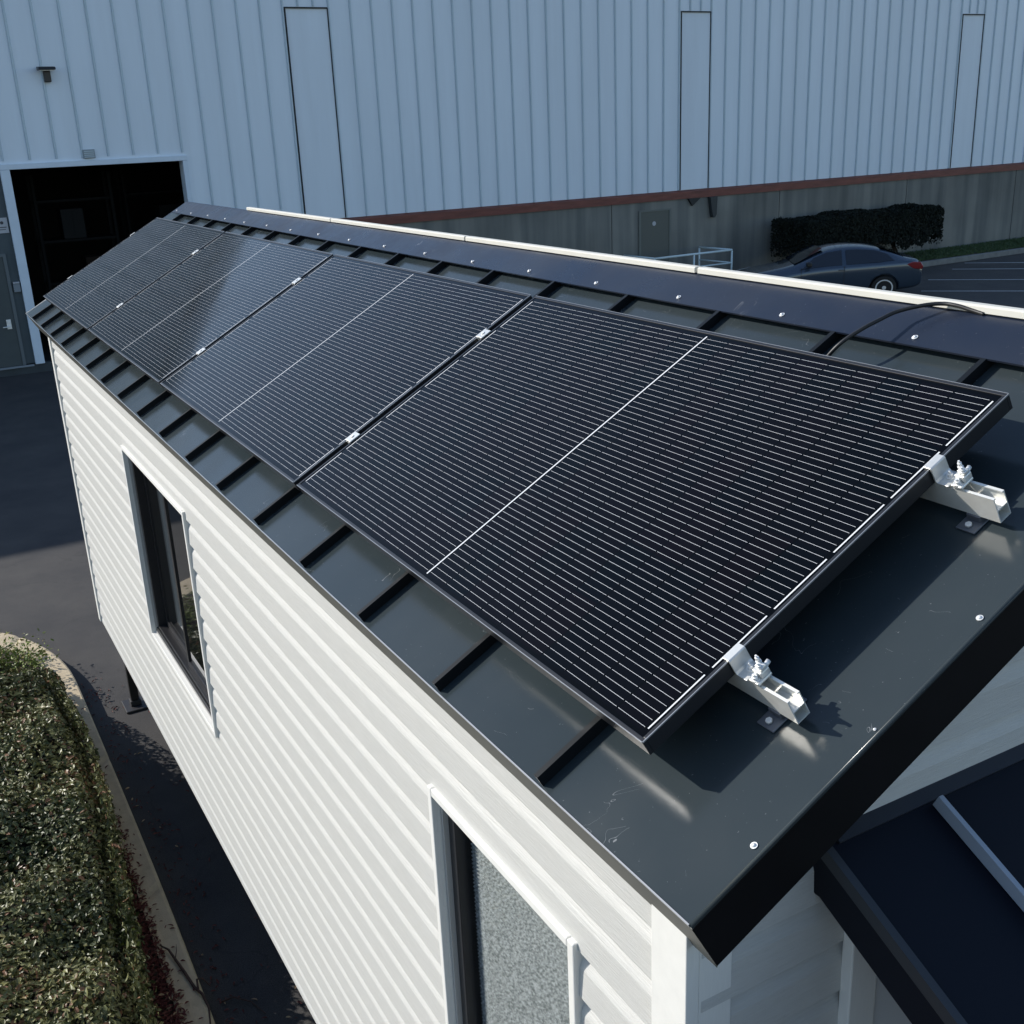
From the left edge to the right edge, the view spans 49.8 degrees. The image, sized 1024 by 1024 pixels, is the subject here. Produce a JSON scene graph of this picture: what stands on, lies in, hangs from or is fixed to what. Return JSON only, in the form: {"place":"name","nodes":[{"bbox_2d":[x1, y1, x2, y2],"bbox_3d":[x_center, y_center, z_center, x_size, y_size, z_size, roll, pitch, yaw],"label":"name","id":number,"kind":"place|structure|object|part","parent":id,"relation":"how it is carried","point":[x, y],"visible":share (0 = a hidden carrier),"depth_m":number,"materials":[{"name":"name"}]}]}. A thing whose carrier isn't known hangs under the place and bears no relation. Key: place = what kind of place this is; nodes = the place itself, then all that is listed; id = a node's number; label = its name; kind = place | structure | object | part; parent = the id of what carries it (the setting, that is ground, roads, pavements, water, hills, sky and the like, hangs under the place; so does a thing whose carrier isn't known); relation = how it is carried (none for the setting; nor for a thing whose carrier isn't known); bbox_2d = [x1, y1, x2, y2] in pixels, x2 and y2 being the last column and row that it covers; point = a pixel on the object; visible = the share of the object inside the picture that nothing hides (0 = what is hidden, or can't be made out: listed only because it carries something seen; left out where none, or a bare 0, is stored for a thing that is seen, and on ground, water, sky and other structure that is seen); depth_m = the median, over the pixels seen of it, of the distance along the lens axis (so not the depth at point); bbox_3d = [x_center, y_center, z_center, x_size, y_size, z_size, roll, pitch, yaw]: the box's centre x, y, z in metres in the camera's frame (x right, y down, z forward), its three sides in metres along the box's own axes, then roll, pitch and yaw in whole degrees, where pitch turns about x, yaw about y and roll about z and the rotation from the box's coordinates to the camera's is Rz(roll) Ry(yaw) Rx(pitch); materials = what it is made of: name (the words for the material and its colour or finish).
{"place":"outdoors","nodes":[
{"label":"outdoors","id":0,"kind":"place"},
{"bbox_2d":[0,649,179,1023],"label":"soil","id":1,"kind":"structure","parent":0,"point":[140,912],"depth_m":5.91,"materials":[{"name":"brown soil"}]},
{"bbox_2d":[0,628,163,1023],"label":"hedge","id":2,"kind":"object","parent":1,"relation":"on","point":[71,951],"visible":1,"depth_m":5.71,"materials":[{"name":"green plant"}]},
{"bbox_2d":[0,0,1023,376],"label":"warehouse","id":3,"kind":"structure","parent":0,"point":[618,126],"depth_m":25.91,"materials":[{"name":"grey metal"}]},
{"bbox_2d":[0,218,8,232],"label":"wall notice","id":4,"kind":"object","parent":3,"relation":"attached to","point":[4,228],"depth_m":20.75,"materials":[{"name":"grey"}]},
{"bbox_2d":[0,253,25,367],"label":"entrance door","id":5,"kind":"structure","parent":3,"relation":"in","point":[11,346],"depth_m":21.23,"materials":[{"name":"grey paint"}]},
{"bbox_2d":[13,281,20,291],"bbox_3d":[-9.479,-4.307,21.111,0.120,0.190,0.089,-13,22,-27],"label":"key box","id":6,"kind":"object","parent":3,"relation":"attached to","point":[16,287],"visible":1,"depth_m":21.09,"materials":[{"name":"grey metal"}]},
{"bbox_2d":[36,66,55,81],"bbox_3d":[-8.560,-8.060,20.295,0.300,0.269,0.295,-13,22,-27],"label":"wall light","id":7,"kind":"object","parent":3,"relation":"attached to","point":[46,70],"visible":1,"depth_m":20.31,"materials":[{"name":"black paint"}]},
{"bbox_2d":[25,171,119,293],"bbox_3d":[-9.139,-5.308,23.438,1.560,3.630,0.660,-13,22,-27],"label":"storage rack","id":8,"kind":"object","parent":3,"relation":"in","point":[49,282],"visible":0.54,"depth_m":23.02,"materials":[{"name":"metal"}]},
{"bbox_2d":[56,207,86,238],"bbox_3d":[-9.239,-6.065,23.133,0.450,0.603,0.506,-13,22,-27],"label":"carton","id":9,"kind":"object","parent":8,"relation":"on","point":[71,221],"visible":1,"depth_m":22.93,"materials":[{"name":"black cardboard"}]},
{"bbox_2d":[82,254,102,267],"bbox_3d":[-8.831,-5.277,23.632,0.600,0.453,0.506,-13,22,-27],"label":"carton","id":10,"kind":"object","parent":8,"relation":"on","point":[87,259],"visible":0.32,"depth_m":23.33,"materials":[{"name":"cardboard"}]},
{"bbox_2d":[82,149,95,157],"bbox_3d":[-8.095,-6.852,21.097,0.220,0.160,0.075,-13,22,-27],"label":"vent box","id":11,"kind":"object","parent":3,"relation":"attached to","point":[88,153],"visible":1,"depth_m":21.07,"materials":[{"name":"grey metal"}]},
{"bbox_2d":[638,208,670,261],"bbox_3d":[3.643,-6.736,28.094,1.000,1.870,0.029,-13,22,-27],"label":"exit door","id":12,"kind":"structure","parent":3,"relation":"in","point":[654,225],"depth_m":27.98,"materials":[{"name":"grey paint"}]},
{"bbox_2d":[688,198,699,205],"bbox_3d":[4.668,-7.954,28.287,0.394,0.188,0.068,-13,22,-27],"label":"wall bracket","id":13,"kind":"object","parent":3,"relation":"attached to","point":[692,201],"depth_m":28.23,"materials":[{"name":"black metal"}]},
{"bbox_2d":[708,196,717,216],"bbox_3d":[5.195,-7.904,28.581,0.238,0.520,0.128,-13,22,-27],"label":"rain spout","id":14,"kind":"object","parent":3,"relation":"attached to","point":[712,202],"visible":1,"depth_m":28.52,"materials":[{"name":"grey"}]},
{"bbox_3d":[-7.890,-5.935,25.068,1.560,3.630,0.660,-13,22,-27],"label":"storage rack","id":15,"kind":"object","parent":3,"relation":"in","visible":0},
{"bbox_2d":[154,203,180,217],"bbox_3d":[-7.748,-6.699,24.905,0.500,0.503,0.506,-13,22,-27],"label":"carton","id":16,"kind":"object","parent":15,"relation":"on","point":[163,210],"visible":0.51,"depth_m":24.64,"materials":[{"name":"black"}]},
{"bbox_2d":[0,253,1023,1023],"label":"ground","id":17,"kind":"structure","parent":0,"point":[46,585],"depth_m":9.49,"materials":[{"name":"grey asphalt"}]},
{"bbox_2d":[0,633,214,1023],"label":"kerb","id":18,"kind":"structure","parent":17,"relation":"on","point":[195,1005],"depth_m":6.49,"materials":[{"name":"concrete"}]},
{"bbox_2d":[159,945,210,1023],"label":"fallen twig","id":19,"kind":"object","parent":18,"relation":"on","point":[198,990],"visible":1,"depth_m":5.63,"materials":[{"name":"brown wood"}]},
{"bbox_2d":[72,678,301,1023],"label":"leaf litter","id":20,"kind":"object","parent":17,"relation":"on","point":[160,973],"visible":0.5,"depth_m":5.88,"materials":[{"name":"brown plant"}]},
{"bbox_2d":[26,201,1023,1023],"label":"tiny house","id":21,"kind":"structure","parent":17,"relation":"on","point":[420,803],"depth_m":2.45,"materials":[{"name":"plastic"}]},
{"bbox_2d":[120,445,218,737],"bbox_3d":[-1.681,0.337,5.529,0.118,1.116,1.336,-13,22,-27],"label":"window","id":22,"kind":"structure","parent":21,"relation":"in","point":[161,525],"depth_m":5.78,"materials":[{"name":"grey"}]},
{"bbox_2d":[246,207,330,221],"bbox_3d":[-1.323,-1.751,6.470,0.030,0.018,1.500,-13,22,-27],"label":"ridge strip","id":23,"kind":"object","parent":21,"relation":"on","point":[314,217],"visible":0.91,"depth_m":6.37,"materials":[{"name":"white metal"}]},
{"bbox_2d":[331,218,467,240],"bbox_3d":[-0.566,-1.340,5.202,0.030,0.018,1.542,-13,22,-27],"label":"ridge strip","id":24,"kind":"object","parent":21,"relation":"on","point":[410,230],"visible":0.91,"depth_m":5.08,"materials":[{"name":"white metal"}]},
{"bbox_2d":[427,784,583,1023],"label":"window","id":25,"kind":"structure","parent":21,"relation":"in","point":[510,960],"depth_m":2.73,"materials":[{"name":"grey"}]},
{"bbox_2d":[465,236,701,272],"bbox_3d":[0.191,-0.929,3.934,0.030,0.018,1.499,-13,22,-27],"label":"ridge strip","id":26,"kind":"object","parent":21,"relation":"on","point":[632,260],"visible":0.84,"depth_m":3.78,"materials":[{"name":"white metal"}]},
{"bbox_2d":[727,674,809,732],"bbox_3d":[-1.350,-0.658,4.912,0.086,0.073,7.416,-40,32,-14],"label":"mounting rail","id":27,"kind":"object","parent":21,"relation":"on","point":[783,701],"visible":0.16,"depth_m":1.88,"materials":[{"name":"metal"}]},
{"bbox_2d":[44,218,224,331],"bbox_3d":[-2.488,-1.575,7.140,0.977,0.036,1.756,-40,32,-14],"label":"solar panel","id":28,"kind":"object","parent":27,"relation":"on","point":[87,297],"visible":0.77,"depth_m":7.01,"materials":[{"name":"silicon solar cells"},{"name":"glass"},{"name":"black metal"}]},
{"bbox_2d":[196,348,205,354],"bbox_3d":[-1.362,-0.696,4.861,0.044,0.042,0.040,-40,32,-14],"label":"clamp","id":29,"kind":"object","parent":27,"relation":"attached to","point":[200,351],"visible":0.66,"depth_m":4.84,"materials":[{"name":"silver metal"}]},
{"bbox_2d":[88,232,333,386],"bbox_3d":[-1.607,-1.097,5.663,0.977,0.036,1.756,-40,32,-14],"label":"solar panel","id":30,"kind":"object","parent":27,"relation":"attached to","point":[168,324],"visible":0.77,"depth_m":5.50,"materials":[{"name":"silicon solar cells"},{"name":"glass"},{"name":"black metal"}]},
{"bbox_2d":[160,254,531,490],"bbox_3d":[-0.725,-0.619,4.186,0.977,0.036,1.756,-40,32,-14],"label":"solar panel","id":31,"kind":"object","parent":27,"relation":"on","point":[298,382],"visible":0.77,"depth_m":3.98,"materials":[{"name":"silicon solar cells"},{"name":"glass"},{"name":"black metal"}]},
{"bbox_2d":[345,432,359,443],"bbox_3d":[-0.480,-0.218,3.384,0.044,0.042,0.040,-40,32,-14],"label":"clamp","id":32,"kind":"object","parent":27,"relation":"attached to","point":[352,437],"visible":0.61,"depth_m":3.37,"materials":[{"name":"metal"}]},
{"bbox_2d":[297,296,1012,754],"bbox_3d":[0.156,-0.140,2.709,0.977,0.036,1.756,-40,32,-14],"label":"solar panel","id":33,"kind":"object","parent":27,"relation":"on","point":[635,528],"visible":1,"depth_m":2.40,"materials":[{"name":"silicon solar cells"},{"name":"glass"},{"name":"black metal"}]},
{"bbox_2d":[722,643,755,680],"bbox_3d":[0.400,0.260,1.911,0.040,0.036,0.046,-40,32,-14],"label":"end clamp","id":34,"kind":"object","parent":33,"relation":"attached to","point":[740,660],"visible":0.84,"depth_m":1.91,"materials":[{"name":"metal"}]},
{"bbox_2d":[923,454,956,486],"bbox_3d":[0.796,-0.077,2.038,0.040,0.036,0.046,-40,32,-14],"label":"end clamp","id":35,"kind":"object","parent":33,"relation":"attached to","point":[942,472],"visible":0.94,"depth_m":2.04,"materials":[{"name":"silver metal"}]},
{"bbox_2d":[749,655,771,685],"bbox_3d":[0.421,0.265,1.877,0.046,0.042,0.025,-40,32,-14],"label":"grounding lug","id":36,"kind":"object","parent":27,"relation":"attached to","point":[762,673],"visible":1,"depth_m":1.87,"materials":[{"name":"metal"}]},
{"bbox_2d":[697,267,1023,318],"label":"ridge strip","id":37,"kind":"object","parent":21,"relation":"on","point":[1000,310],"visible":1,"depth_m":2.76,"materials":[{"name":"white metal"}]},
{"bbox_2d":[873,977,910,1023],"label":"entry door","id":38,"kind":"structure","parent":21,"relation":"in","point":[886,1011],"depth_m":2.13,"materials":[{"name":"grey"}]},
{"bbox_2d":[827,302,985,355],"bbox_3d":[0.859,-0.366,2.586,0.441,0.244,0.078,3,20,15],"label":"cable","id":39,"kind":"object","parent":21,"relation":"on","point":[873,322],"visible":0.84,"depth_m":2.56,"materials":[{"name":"black plastic"}]},
{"bbox_2d":[920,481,1010,533],"bbox_3d":[-0.954,-0.995,5.040,0.086,0.073,7.416,-40,32,-14],"label":"mounting rail","id":40,"kind":"object","parent":21,"relation":"on","point":[981,504],"visible":0.12,"depth_m":2.02,"materials":[{"name":"metal"}]},
{"bbox_2d":[292,278,301,284],"bbox_3d":[-0.965,-1.033,4.988,0.044,0.042,0.040,-40,32,-14],"label":"clamp","id":41,"kind":"object","parent":40,"relation":"attached to","point":[296,281],"visible":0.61,"depth_m":4.97,"materials":[{"name":"silver metal"}]},
{"bbox_2d":[476,329,490,340],"bbox_3d":[-0.084,-0.555,3.511,0.044,0.042,0.040,-40,32,-14],"label":"clamp","id":42,"kind":"object","parent":40,"relation":"attached to","point":[482,334],"visible":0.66,"depth_m":3.50,"materials":[{"name":"silver metal"}]},
{"bbox_2d":[951,460,972,489],"bbox_3d":[0.818,-0.072,2.005,0.046,0.042,0.025,-40,32,-14],"label":"grounding lug","id":43,"kind":"object","parent":40,"relation":"attached to","point":[963,478],"visible":1,"depth_m":2.00,"materials":[{"name":"metal"}]},
{"bbox_2d":[735,242,922,290],"bbox_3d":[7.473,-5.793,26.402,4.273,1.225,2.053,-1,19,4],"label":"parked car","id":44,"kind":"object","parent":17,"relation":"on","point":[864,265],"visible":0.69,"depth_m":25.63,"materials":[{"name":"blue paint"}]},
{"bbox_3d":[7.181,-5.856,25.658,0.965,0.405,0.194,-1,19,4],"label":"side window","id":45,"kind":"part","parent":44,"relation":"part of","materials":[{"name":"black glass"}]},
{"bbox_3d":[8.302,-5.925,25.566,1.097,0.321,0.199,-1,19,4],"label":"side window","id":46,"kind":"part","parent":44,"relation":"part of","materials":[{"name":"black glass"}]},
{"bbox_2d":[920,248,1023,266],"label":"verge kerb","id":47,"kind":"structure","parent":17,"relation":"on","point":[950,260],"depth_m":31.44,"materials":[{"name":"concrete"}]},
{"bbox_2d":[928,262,1023,279],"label":"parking lines","id":48,"kind":"object","parent":17,"relation":"on","point":[985,279],"visible":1,"depth_m":28.12,"materials":[{"name":"paint"}]},
{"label":"landing slab","id":49,"kind":"structure","parent":17,"relation":"on","visible":0},
{"bbox_2d":[623,246,732,269],"bbox_3d":[4.195,-6.133,27.851,2.552,0.866,1.190,-13,22,-27],"label":"handrail","id":50,"kind":"object","parent":49,"relation":"on","point":[699,253],"visible":0.71,"depth_m":27.61,"materials":[{"name":"grey metal"}]},
{"bbox_2d":[904,237,1023,260],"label":"verge ground","id":51,"kind":"structure","parent":0,"point":[969,254],"depth_m":31.85,"materials":[{"name":"green plant"}]},
{"bbox_2d":[770,202,944,261],"bbox_3d":[9.481,-7.527,30.203,5.164,1.576,1.495,-13,22,-27],"label":"clipped shrub","id":52,"kind":"object","parent":51,"relation":"on","point":[908,225],"visible":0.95,"depth_m":29.49,"materials":[{"name":"green plant"}]}
]}

